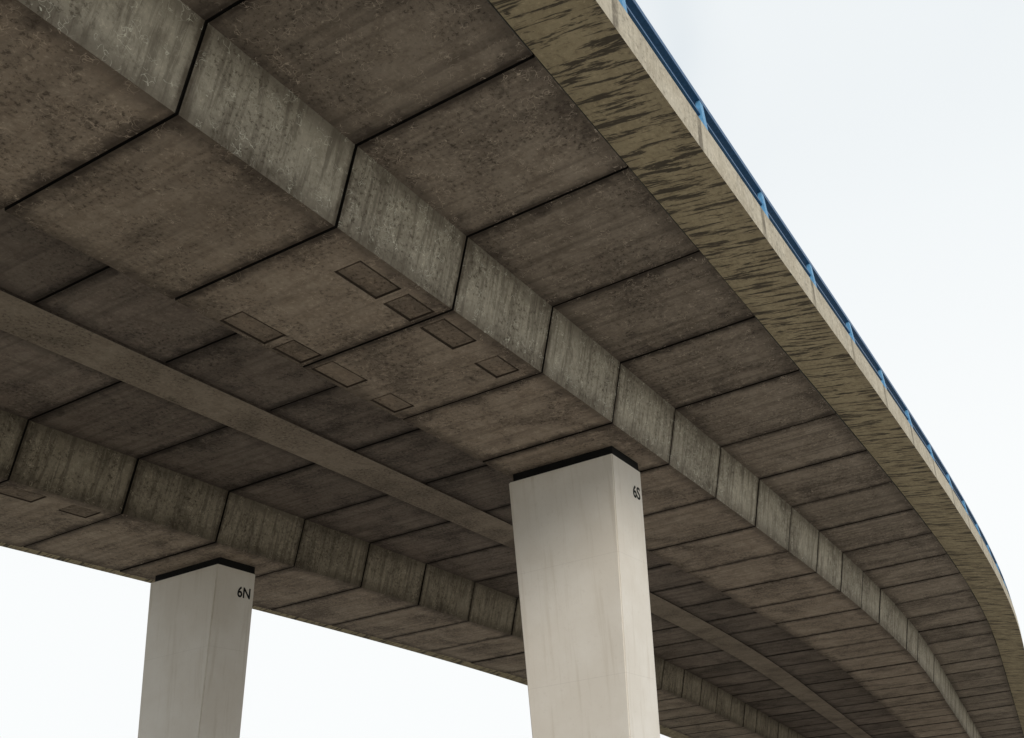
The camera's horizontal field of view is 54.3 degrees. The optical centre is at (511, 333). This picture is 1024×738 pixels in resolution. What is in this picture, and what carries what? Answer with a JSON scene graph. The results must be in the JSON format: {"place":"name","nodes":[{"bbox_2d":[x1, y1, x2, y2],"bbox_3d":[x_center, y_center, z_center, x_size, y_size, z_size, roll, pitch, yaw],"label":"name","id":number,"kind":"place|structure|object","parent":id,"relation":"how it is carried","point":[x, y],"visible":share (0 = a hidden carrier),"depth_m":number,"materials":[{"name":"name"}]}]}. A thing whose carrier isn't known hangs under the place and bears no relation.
{"place":"outdoors","nodes":[
{"label":"outdoors","id":0,"kind":"place"},
{"bbox_2d":[0,0,1023,737],"label":"sky","id":1,"kind":"structure","parent":0,"point":[886,137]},
{"label":"ground","id":2,"kind":"structure","parent":0,"visible":0},
{"bbox_2d":[138,564,254,737],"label":"shaft","id":3,"kind":"object","parent":2,"relation":"on","point":[196,649],"visible":1,"depth_m":26.67,"materials":[{"name":"paint"}]},
{"bbox_2d":[155,557,254,581],"bbox_3d":[-8.706,6.854,28.315,2.551,0.259,1.347,-19,-31,25],"label":"bearing","id":4,"kind":"object","parent":3,"relation":"on","point":[233,564],"visible":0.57,"depth_m":27.78,"materials":[{"name":"rubber"}]},
{"bbox_2d":[237,587,250,598],"bbox_3d":[-7.427,7.191,27.671,0.011,0.297,0.479,-17,-30,28],"label":"number","id":5,"kind":"object","parent":3,"relation":"attached to","point":[244,591],"visible":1,"depth_m":27.66,"materials":[{"name":"black paint"}]},
{"bbox_2d":[509,454,659,737],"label":"shaft","id":6,"kind":"object","parent":2,"relation":"on","point":[580,553],"visible":1,"depth_m":21.32,"materials":[{"name":"paint"}]},
{"bbox_2d":[513,446,638,480],"bbox_3d":[1.488,3.266,23.341,2.611,0.260,1.380,-19,-31,25],"label":"bearing","id":7,"kind":"object","parent":6,"relation":"on","point":[576,460],"visible":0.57,"depth_m":22.80,"materials":[{"name":"rubber"}]},
{"bbox_2d":[0,0,1023,737],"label":"concrete highway viaduct","id":8,"kind":"object","parent":7,"relation":"on","point":[350,316],"visible":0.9,"depth_m":20.02,"materials":[{"name":"concrete"}]},
{"bbox_2d":[619,0,1010,598],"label":"steel parapet railing","id":9,"kind":"object","parent":8,"relation":"on","point":[643,24],"visible":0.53,"depth_m":18.54,"materials":[{"name":"blue metal"}]},
{"bbox_2d":[633,486,639,499],"bbox_3d":[2.839,3.628,22.753,0.007,0.297,0.367,-16,-30,27],"label":"number","id":10,"kind":"object","parent":6,"relation":"attached to","point":[636,493],"visible":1,"depth_m":22.73,"materials":[{"name":"black paint"}]}
]}

